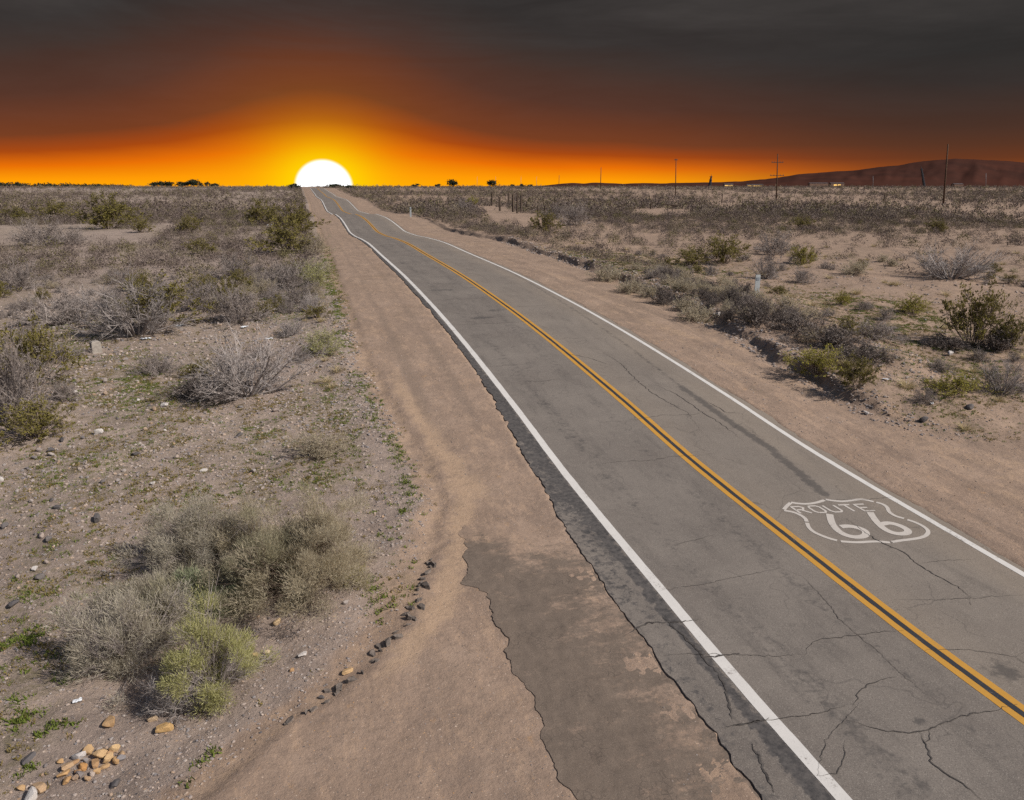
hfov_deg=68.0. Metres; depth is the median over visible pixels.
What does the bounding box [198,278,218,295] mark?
scrub bush
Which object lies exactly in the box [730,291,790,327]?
dead bush
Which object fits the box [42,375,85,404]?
scrub bush
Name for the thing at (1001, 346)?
dead bush
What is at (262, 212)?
creosote bush
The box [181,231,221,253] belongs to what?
creosote bush
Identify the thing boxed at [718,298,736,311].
saltbush
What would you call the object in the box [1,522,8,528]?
stone
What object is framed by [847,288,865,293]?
grass tuft
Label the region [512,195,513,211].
fence post
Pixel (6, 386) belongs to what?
scrub bush
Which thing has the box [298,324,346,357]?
rabbitbrush
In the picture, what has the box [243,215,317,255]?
creosote bush
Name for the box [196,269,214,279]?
scrub bush
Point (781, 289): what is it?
creosote bush
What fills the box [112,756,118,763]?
ochre stone
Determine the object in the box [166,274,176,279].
scrub bush
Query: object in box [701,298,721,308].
dead bush
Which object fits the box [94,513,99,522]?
stone
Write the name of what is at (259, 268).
scrub bush
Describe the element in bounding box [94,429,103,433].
stone
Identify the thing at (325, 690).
asphalt chunk
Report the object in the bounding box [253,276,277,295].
saltbush
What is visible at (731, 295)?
dead bush
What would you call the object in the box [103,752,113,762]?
ochre stone
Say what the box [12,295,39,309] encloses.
scrub bush
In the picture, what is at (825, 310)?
scrub bush
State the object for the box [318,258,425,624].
shoulder weeds
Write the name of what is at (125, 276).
dead bush
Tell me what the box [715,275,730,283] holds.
saltbush
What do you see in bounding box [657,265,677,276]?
dead bush
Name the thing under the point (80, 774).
grey stone
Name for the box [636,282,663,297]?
saltbush
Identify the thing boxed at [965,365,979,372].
grass tuft
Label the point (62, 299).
scrub bush
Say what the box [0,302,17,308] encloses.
scrub bush
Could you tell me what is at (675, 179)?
utility pole
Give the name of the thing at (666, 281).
saltbush
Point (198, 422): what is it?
dry weeds
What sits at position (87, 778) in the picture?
ochre stone
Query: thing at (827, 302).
grass tuft
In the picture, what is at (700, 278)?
saltbush
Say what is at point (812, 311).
saltbush
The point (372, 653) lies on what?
asphalt chunk
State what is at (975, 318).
creosote bush
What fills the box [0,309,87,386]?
creosote bush
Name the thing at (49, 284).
saltbush
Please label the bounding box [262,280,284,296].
scrub bush
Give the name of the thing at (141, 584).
saltbush
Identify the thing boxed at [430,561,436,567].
asphalt chunk
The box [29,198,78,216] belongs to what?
creosote bush
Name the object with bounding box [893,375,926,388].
grass tuft
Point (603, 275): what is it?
saltbush
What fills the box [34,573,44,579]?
stone
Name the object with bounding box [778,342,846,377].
rabbitbrush
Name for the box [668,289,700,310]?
saltbush
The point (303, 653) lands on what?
stone
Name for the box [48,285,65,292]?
scrub bush
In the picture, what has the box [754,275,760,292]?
marker post
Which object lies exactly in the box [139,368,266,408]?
dead bush
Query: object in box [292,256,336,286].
rabbitbrush
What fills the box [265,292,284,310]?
creosote bush
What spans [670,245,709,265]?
creosote bush
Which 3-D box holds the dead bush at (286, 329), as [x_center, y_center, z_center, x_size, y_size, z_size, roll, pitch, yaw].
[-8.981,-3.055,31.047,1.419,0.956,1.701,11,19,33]
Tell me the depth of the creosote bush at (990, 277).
46.72 m
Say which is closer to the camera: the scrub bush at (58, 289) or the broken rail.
the scrub bush at (58, 289)
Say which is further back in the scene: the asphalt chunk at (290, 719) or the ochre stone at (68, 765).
the asphalt chunk at (290, 719)
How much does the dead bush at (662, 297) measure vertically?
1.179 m
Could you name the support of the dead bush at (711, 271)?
on the desert ground
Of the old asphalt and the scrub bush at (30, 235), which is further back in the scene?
the scrub bush at (30, 235)
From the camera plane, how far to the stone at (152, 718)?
10.55 m
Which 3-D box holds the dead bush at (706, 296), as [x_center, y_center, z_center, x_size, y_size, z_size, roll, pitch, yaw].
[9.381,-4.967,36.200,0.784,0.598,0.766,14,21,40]
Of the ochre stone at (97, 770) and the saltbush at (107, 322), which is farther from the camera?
the saltbush at (107, 322)
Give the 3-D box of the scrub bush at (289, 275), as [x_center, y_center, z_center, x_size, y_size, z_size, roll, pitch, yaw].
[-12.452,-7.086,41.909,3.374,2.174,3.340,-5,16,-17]
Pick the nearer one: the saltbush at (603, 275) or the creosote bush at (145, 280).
the creosote bush at (145, 280)
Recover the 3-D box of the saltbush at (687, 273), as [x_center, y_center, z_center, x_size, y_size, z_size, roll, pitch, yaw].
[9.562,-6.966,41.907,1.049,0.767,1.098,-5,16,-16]
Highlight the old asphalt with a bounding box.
[458,515,758,799]
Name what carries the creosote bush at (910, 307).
on the desert ground
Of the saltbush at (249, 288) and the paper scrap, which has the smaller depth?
the paper scrap
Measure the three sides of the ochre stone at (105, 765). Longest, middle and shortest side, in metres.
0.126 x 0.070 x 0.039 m
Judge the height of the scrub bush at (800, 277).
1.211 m
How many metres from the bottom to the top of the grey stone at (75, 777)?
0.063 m
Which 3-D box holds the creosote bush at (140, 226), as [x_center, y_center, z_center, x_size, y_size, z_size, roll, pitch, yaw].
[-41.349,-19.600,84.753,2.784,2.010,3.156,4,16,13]
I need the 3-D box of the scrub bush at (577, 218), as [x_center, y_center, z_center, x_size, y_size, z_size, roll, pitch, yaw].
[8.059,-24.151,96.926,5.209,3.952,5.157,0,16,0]
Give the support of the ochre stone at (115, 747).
on the desert ground
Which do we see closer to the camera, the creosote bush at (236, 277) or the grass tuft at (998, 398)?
the grass tuft at (998, 398)
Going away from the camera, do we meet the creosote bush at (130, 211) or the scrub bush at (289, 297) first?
the scrub bush at (289, 297)
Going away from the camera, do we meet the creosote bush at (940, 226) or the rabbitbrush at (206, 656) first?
the rabbitbrush at (206, 656)
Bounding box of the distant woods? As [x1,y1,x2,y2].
[0,182,129,186]
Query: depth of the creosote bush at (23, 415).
19.95 m
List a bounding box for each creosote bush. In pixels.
[0,201,34,219]
[0,274,21,296]
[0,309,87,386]
[0,393,77,446]
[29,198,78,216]
[34,287,52,299]
[69,190,150,228]
[103,268,217,328]
[106,194,141,218]
[118,267,147,289]
[126,273,155,293]
[128,215,155,232]
[170,206,204,232]
[180,352,214,375]
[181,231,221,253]
[181,269,213,293]
[196,276,256,300]
[223,260,254,286]
[243,198,287,225]
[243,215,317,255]
[250,299,278,315]
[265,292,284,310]
[269,201,330,231]
[300,302,334,318]
[465,195,478,203]
[527,207,565,233]
[662,256,676,264]
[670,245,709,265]
[689,230,750,263]
[689,263,705,272]
[770,282,790,294]
[783,214,816,228]
[787,244,821,265]
[829,350,881,388]
[831,315,868,335]
[833,285,852,304]
[894,291,937,315]
[921,366,1003,396]
[924,218,953,232]
[938,274,1023,346]
[982,269,994,279]
[984,258,1005,272]
[985,302,1023,349]
[998,272,1023,283]
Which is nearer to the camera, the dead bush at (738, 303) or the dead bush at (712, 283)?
the dead bush at (738, 303)
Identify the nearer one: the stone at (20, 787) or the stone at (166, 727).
the stone at (20, 787)
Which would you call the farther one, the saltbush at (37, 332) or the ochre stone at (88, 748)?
the saltbush at (37, 332)
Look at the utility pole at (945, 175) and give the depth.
160.21 m
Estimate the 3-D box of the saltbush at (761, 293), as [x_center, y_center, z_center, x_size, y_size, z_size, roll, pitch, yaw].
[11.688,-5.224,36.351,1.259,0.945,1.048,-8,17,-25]
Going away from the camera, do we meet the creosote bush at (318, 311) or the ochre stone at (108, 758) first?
the ochre stone at (108, 758)
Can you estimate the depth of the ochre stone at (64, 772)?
9.60 m
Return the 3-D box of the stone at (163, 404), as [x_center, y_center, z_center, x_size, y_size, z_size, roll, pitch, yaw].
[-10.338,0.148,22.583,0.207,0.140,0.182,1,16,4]
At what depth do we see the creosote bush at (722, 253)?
53.46 m
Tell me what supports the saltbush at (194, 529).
on the desert ground
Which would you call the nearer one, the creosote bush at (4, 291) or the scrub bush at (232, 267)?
the creosote bush at (4, 291)
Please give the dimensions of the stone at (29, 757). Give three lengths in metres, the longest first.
0.205 x 0.114 x 0.062 m
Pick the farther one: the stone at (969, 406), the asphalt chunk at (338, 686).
the stone at (969, 406)
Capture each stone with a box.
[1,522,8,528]
[7,599,18,607]
[16,784,25,790]
[22,751,35,764]
[24,786,36,799]
[31,782,46,793]
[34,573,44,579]
[45,536,51,540]
[56,758,63,763]
[56,769,70,777]
[61,761,73,770]
[62,776,70,784]
[71,751,85,759]
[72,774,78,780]
[75,771,83,777]
[78,762,87,770]
[82,744,93,754]
[84,776,90,780]
[91,758,98,768]
[92,749,107,757]
[93,768,100,773]
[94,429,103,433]
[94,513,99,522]
[100,763,109,769]
[102,715,114,726]
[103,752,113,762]
[108,744,119,751]
[110,778,120,787]
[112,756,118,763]
[117,754,125,760]
[147,715,157,721]
[155,722,173,732]
[160,402,167,406]
[273,618,280,624]
[297,651,306,656]
[342,667,352,674]
[919,416,928,422]
[965,404,973,409]
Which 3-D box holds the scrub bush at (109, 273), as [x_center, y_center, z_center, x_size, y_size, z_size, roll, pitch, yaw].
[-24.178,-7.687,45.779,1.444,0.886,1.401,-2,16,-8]
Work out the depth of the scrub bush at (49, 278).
42.67 m
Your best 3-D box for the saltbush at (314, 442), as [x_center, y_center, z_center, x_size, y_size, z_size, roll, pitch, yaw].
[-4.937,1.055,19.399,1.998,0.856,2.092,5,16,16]
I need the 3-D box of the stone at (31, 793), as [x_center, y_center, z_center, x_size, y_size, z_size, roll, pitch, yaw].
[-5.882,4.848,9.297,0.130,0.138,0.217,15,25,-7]
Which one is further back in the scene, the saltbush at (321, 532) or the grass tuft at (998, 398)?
the grass tuft at (998, 398)
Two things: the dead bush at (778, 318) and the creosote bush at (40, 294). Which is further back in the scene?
the creosote bush at (40, 294)
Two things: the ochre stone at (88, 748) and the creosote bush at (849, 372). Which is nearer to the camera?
the ochre stone at (88, 748)
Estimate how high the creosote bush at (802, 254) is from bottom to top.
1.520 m
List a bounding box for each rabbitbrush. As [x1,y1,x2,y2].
[155,569,280,720]
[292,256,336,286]
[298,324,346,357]
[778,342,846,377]
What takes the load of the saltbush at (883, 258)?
on the desert ground
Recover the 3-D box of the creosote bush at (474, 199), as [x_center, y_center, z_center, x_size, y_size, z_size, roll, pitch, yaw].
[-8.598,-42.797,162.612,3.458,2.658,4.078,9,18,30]
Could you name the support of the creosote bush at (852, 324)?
on the desert ground
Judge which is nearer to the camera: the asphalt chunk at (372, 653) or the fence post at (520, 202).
the asphalt chunk at (372, 653)
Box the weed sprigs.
[0,589,252,788]
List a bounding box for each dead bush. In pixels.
[53,264,203,344]
[109,267,127,282]
[129,665,225,730]
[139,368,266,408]
[174,316,335,407]
[276,315,309,337]
[297,290,330,310]
[646,283,679,305]
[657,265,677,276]
[685,288,699,296]
[695,285,710,298]
[700,291,713,301]
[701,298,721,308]
[702,279,720,288]
[703,262,720,275]
[706,289,726,302]
[716,305,745,322]
[720,284,748,300]
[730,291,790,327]
[730,295,757,311]
[733,291,747,303]
[735,282,757,293]
[748,251,782,279]
[753,303,836,338]
[774,314,783,322]
[776,314,877,356]
[830,338,903,367]
[839,314,917,344]
[899,237,1016,282]
[908,329,988,352]
[961,325,1023,353]
[972,350,1023,396]
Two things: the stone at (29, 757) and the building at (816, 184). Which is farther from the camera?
the building at (816, 184)
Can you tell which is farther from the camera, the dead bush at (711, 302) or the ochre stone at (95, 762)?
the dead bush at (711, 302)
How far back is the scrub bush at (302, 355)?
26.77 m
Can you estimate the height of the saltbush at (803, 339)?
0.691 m
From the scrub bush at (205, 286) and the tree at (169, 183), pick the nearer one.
the scrub bush at (205, 286)
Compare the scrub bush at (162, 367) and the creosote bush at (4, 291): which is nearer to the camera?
the scrub bush at (162, 367)
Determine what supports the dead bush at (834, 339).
on the desert ground
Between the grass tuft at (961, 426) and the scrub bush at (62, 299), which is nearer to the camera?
the grass tuft at (961, 426)
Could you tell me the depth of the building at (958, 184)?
1438.22 m
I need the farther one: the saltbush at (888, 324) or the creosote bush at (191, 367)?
the saltbush at (888, 324)
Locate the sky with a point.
(261, 93)
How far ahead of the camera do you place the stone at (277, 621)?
12.73 m
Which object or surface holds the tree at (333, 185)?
on the desert ground
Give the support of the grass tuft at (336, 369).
on the desert ground
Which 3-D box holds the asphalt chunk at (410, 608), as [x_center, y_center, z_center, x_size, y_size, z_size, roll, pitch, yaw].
[-1.763,3.576,13.070,0.249,0.074,0.112,-3,16,28]
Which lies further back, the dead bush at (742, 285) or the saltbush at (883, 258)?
the saltbush at (883, 258)
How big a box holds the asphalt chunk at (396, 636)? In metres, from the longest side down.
0.193 x 0.084 x 0.073 m
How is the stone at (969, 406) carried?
on the desert ground
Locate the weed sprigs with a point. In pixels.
(29, 642)
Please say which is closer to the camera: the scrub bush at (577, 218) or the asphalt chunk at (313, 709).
the asphalt chunk at (313, 709)
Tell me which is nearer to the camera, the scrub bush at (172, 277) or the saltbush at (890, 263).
the scrub bush at (172, 277)
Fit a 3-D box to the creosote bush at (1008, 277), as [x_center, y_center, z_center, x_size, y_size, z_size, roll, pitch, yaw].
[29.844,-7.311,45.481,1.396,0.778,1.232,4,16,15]
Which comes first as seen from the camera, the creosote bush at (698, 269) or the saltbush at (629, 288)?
the saltbush at (629, 288)
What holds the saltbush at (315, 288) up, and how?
on the desert ground
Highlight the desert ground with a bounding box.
[0,187,1023,799]
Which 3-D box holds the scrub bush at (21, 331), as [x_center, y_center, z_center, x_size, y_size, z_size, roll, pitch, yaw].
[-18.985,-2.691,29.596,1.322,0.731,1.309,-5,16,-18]
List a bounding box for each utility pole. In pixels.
[674,159,677,195]
[770,154,783,197]
[942,144,948,202]
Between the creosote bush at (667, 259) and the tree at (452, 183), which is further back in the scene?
the tree at (452, 183)
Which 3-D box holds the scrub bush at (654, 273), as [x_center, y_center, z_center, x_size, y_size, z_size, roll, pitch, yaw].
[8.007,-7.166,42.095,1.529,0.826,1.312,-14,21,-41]
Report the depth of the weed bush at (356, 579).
13.59 m
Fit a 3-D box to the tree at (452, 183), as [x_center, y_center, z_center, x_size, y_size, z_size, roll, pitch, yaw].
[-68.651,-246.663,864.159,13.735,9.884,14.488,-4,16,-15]
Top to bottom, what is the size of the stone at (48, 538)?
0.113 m
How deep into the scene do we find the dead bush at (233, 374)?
23.36 m
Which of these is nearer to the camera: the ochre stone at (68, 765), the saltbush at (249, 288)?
the ochre stone at (68, 765)
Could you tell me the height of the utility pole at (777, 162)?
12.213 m
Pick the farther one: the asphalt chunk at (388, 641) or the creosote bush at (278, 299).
the creosote bush at (278, 299)
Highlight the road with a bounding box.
[310,188,1023,799]
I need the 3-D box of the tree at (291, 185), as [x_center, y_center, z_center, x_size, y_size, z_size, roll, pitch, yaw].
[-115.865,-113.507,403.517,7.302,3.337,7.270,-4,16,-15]
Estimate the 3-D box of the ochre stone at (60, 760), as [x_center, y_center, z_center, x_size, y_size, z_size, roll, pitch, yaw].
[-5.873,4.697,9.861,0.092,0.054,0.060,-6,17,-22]
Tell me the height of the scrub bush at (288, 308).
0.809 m
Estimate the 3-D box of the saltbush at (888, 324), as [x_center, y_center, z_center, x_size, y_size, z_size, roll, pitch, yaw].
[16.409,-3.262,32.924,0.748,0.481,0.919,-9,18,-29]
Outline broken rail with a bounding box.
[664,204,679,210]
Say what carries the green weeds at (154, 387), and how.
on the desert ground
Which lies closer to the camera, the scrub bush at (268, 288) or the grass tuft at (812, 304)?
the grass tuft at (812, 304)
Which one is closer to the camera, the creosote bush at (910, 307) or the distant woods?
the creosote bush at (910, 307)
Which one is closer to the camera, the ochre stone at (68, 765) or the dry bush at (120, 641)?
the ochre stone at (68, 765)
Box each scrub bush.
[0,250,48,291]
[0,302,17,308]
[0,321,64,421]
[2,284,112,328]
[2,305,20,317]
[6,212,71,247]
[7,324,34,339]
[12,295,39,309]
[31,268,60,286]
[36,336,96,364]
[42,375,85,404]
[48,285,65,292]
[49,293,77,309]
[53,223,95,243]
[99,267,121,277]
[99,288,124,303]
[126,348,184,377]
[153,279,174,296]
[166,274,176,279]
[174,272,221,310]
[194,275,280,328]
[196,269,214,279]
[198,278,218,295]
[212,247,264,277]
[248,343,266,356]
[251,261,266,273]
[252,274,265,282]
[253,270,274,284]
[257,253,312,289]
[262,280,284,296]
[262,287,283,299]
[268,277,322,305]
[276,299,301,314]
[291,349,313,361]
[300,277,319,290]
[451,196,476,208]
[543,199,572,218]
[556,195,592,225]
[644,264,666,278]
[749,225,803,255]
[776,262,787,270]
[777,333,789,342]
[779,300,798,313]
[785,263,818,284]
[816,260,831,268]
[819,305,838,316]
[850,298,873,310]
[873,306,898,321]
[908,383,938,407]
[926,354,959,372]
[966,345,993,362]
[1006,350,1023,361]
[1014,379,1023,391]
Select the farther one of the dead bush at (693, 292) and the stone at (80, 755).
the dead bush at (693, 292)
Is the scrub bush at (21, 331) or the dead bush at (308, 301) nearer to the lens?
the scrub bush at (21, 331)
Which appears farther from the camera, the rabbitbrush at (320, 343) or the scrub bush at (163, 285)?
the scrub bush at (163, 285)
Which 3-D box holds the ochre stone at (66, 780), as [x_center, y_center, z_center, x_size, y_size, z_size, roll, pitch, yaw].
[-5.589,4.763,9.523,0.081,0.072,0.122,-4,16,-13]
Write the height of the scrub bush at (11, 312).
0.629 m
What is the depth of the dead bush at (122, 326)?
29.67 m
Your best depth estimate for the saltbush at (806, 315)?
31.98 m
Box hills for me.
[491,159,1023,186]
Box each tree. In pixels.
[163,181,173,185]
[186,179,201,186]
[288,183,300,188]
[327,184,344,186]
[446,179,457,185]
[486,180,498,185]
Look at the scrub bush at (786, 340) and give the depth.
29.26 m
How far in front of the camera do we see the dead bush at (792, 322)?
30.44 m
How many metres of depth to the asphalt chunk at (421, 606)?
13.02 m
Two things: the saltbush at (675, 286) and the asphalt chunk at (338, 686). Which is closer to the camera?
the asphalt chunk at (338, 686)
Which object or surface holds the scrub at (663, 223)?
on the desert ground
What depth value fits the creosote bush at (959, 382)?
23.74 m
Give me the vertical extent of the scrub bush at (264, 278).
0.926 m
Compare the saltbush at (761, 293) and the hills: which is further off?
the hills
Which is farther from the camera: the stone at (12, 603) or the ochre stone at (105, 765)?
the stone at (12, 603)
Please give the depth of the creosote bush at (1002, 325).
29.71 m
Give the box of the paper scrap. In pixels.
[72,697,81,702]
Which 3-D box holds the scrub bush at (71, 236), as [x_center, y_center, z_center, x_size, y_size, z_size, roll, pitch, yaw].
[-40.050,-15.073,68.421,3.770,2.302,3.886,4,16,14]
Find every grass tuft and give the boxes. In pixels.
[317,374,338,383]
[329,363,346,372]
[807,300,817,305]
[818,299,832,304]
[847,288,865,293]
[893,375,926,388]
[955,421,979,430]
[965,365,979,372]
[990,393,1011,401]
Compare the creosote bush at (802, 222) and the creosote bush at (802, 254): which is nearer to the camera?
the creosote bush at (802, 254)
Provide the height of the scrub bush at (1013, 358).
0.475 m
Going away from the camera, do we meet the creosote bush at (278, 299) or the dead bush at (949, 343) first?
the dead bush at (949, 343)
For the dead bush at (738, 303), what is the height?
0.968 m
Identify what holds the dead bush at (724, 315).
on the desert ground
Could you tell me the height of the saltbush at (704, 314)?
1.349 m
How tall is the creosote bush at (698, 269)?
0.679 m
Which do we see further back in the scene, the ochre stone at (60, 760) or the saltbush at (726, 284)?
the saltbush at (726, 284)
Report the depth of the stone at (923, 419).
22.05 m
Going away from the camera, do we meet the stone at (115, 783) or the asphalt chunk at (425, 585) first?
the stone at (115, 783)
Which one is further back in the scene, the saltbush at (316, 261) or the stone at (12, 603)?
the saltbush at (316, 261)
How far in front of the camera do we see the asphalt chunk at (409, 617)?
12.71 m
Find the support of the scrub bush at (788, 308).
on the desert ground
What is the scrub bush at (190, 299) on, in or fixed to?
on the desert ground
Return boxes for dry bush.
[40,575,200,712]
[137,558,226,647]
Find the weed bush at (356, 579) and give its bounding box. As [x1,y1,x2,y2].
[335,563,368,590]
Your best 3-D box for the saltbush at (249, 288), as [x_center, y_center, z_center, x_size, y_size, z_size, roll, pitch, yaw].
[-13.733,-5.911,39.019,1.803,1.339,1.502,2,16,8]
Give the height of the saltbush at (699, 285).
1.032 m
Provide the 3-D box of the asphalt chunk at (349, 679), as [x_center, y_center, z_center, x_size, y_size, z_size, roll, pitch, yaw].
[-2.373,4.150,11.258,0.199,0.070,0.096,8,23,-22]
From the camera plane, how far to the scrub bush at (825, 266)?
49.77 m
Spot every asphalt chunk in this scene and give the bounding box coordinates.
[285,715,293,722]
[310,706,317,712]
[323,688,330,693]
[334,682,342,692]
[345,677,356,683]
[369,649,375,656]
[385,637,390,646]
[392,633,403,639]
[405,605,414,610]
[406,613,412,619]
[418,603,424,609]
[421,581,429,588]
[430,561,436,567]
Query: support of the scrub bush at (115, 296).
on the desert ground
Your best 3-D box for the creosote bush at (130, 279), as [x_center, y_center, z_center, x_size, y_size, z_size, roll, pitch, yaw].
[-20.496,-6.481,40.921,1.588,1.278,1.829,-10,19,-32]
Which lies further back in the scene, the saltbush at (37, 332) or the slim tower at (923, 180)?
the slim tower at (923, 180)
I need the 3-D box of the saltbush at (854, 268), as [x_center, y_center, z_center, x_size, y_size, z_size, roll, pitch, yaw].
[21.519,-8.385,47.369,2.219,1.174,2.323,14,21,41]
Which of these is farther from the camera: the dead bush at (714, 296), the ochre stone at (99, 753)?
the dead bush at (714, 296)
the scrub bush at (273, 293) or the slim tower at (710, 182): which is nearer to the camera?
the scrub bush at (273, 293)
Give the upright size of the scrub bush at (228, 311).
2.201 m
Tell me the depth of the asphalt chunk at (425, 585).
13.62 m
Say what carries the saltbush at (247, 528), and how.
on the desert ground
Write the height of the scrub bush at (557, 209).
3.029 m
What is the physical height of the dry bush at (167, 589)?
1.330 m
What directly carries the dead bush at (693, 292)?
on the desert ground
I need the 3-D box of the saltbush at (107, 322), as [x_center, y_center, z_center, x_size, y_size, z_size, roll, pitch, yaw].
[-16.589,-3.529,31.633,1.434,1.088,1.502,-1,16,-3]
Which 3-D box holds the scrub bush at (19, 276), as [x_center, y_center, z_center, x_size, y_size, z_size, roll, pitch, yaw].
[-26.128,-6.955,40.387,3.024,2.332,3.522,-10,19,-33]
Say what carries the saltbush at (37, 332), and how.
on the desert ground
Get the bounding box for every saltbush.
[16,326,60,345]
[42,279,59,288]
[82,566,179,637]
[96,273,122,284]
[98,308,126,330]
[99,490,250,581]
[171,565,240,624]
[191,478,383,631]
[198,501,341,626]
[205,291,234,313]
[211,484,299,568]
[234,274,262,296]
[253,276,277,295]
[282,425,357,463]
[297,231,339,254]
[302,283,327,295]
[303,248,332,271]
[586,254,629,282]
[614,271,647,294]
[627,256,648,270]
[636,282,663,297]
[660,273,676,284]
[667,278,686,290]
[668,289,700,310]
[676,290,718,323]
[678,276,697,292]
[679,269,692,278]
[692,272,712,290]
[693,273,704,282]
[709,282,720,294]
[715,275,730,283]
[716,278,740,299]
[717,278,738,289]
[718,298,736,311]
[749,283,768,299]
[772,291,804,310]
[793,326,817,342]
[797,309,812,319]
[801,300,821,317]
[837,259,870,275]
[876,252,890,262]
[884,258,901,265]
[885,320,900,330]
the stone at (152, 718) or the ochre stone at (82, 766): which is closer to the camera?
the ochre stone at (82, 766)
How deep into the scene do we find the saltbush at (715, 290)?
37.46 m
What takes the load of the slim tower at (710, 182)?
on the desert ground
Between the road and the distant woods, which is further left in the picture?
the distant woods
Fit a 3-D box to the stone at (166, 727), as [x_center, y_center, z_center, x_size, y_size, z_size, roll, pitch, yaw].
[-4.757,4.475,10.386,0.240,0.102,0.138,7,1,-33]
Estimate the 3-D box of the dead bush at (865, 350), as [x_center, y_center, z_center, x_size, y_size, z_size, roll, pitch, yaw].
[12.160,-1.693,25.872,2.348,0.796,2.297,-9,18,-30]
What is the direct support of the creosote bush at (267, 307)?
on the desert ground
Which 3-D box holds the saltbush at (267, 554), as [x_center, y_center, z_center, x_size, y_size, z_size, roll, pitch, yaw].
[-4.331,2.602,13.415,2.468,2.036,2.038,-10,19,-32]
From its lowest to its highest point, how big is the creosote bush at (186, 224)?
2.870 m
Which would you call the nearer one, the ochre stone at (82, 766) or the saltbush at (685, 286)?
the ochre stone at (82, 766)
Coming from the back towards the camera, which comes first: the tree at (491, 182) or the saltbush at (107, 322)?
the tree at (491, 182)
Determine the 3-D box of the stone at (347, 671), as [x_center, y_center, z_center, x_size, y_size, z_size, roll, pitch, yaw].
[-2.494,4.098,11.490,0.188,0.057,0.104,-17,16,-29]
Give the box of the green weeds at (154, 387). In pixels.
[0,243,1023,736]
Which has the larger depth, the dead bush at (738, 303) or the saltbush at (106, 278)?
the saltbush at (106, 278)
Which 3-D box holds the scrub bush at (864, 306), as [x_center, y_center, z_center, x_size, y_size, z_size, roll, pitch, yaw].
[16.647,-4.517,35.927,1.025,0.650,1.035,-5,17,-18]
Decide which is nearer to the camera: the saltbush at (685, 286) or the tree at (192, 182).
the saltbush at (685, 286)
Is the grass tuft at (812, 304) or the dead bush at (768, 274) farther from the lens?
the dead bush at (768, 274)
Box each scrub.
[0,183,1023,221]
[0,204,1023,288]
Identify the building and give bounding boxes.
[808,183,827,186]
[828,182,843,186]
[951,183,963,186]
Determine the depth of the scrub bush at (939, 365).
25.49 m
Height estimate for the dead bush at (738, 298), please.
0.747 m
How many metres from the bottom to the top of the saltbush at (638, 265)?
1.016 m
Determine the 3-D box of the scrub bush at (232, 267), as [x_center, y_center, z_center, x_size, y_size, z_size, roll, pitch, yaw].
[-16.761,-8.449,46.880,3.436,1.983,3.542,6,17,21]
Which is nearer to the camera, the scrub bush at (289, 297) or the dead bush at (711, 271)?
the scrub bush at (289, 297)
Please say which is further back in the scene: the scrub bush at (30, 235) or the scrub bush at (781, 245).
the scrub bush at (30, 235)
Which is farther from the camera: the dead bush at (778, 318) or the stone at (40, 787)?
the dead bush at (778, 318)
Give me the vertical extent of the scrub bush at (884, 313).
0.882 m
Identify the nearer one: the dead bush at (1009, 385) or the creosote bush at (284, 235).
the dead bush at (1009, 385)
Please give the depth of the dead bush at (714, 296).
35.32 m
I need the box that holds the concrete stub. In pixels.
[89,340,102,353]
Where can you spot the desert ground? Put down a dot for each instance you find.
(372, 731)
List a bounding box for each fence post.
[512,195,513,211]
[516,192,518,212]
[520,194,521,211]
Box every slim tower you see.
[708,174,711,186]
[920,168,925,186]
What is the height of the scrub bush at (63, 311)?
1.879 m
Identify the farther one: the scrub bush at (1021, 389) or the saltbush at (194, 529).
the scrub bush at (1021, 389)
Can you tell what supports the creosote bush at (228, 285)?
on the desert ground
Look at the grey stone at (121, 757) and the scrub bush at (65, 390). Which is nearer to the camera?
the grey stone at (121, 757)
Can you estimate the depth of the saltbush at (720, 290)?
36.43 m
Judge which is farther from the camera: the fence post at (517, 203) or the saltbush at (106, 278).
the fence post at (517, 203)
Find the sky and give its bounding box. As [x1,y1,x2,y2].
[0,0,1023,186]
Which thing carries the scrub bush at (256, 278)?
on the desert ground
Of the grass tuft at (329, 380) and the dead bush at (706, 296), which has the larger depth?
the dead bush at (706, 296)
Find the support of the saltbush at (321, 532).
on the desert ground
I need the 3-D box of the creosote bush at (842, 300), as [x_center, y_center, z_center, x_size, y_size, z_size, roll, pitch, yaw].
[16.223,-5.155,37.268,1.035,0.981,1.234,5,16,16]
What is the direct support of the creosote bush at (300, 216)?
on the desert ground
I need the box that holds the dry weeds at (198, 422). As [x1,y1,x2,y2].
[0,236,1023,799]
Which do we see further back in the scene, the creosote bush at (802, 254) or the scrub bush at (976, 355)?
the creosote bush at (802, 254)
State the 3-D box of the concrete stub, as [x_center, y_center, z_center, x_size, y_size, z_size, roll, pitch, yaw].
[-15.244,-1.915,27.800,0.340,0.495,0.300,-15,21,-42]
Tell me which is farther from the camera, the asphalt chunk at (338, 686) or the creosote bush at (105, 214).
the creosote bush at (105, 214)
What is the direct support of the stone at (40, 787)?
on the desert ground
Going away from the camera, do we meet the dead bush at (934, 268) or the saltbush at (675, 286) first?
the saltbush at (675, 286)
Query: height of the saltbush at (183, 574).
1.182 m
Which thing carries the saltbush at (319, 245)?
on the desert ground

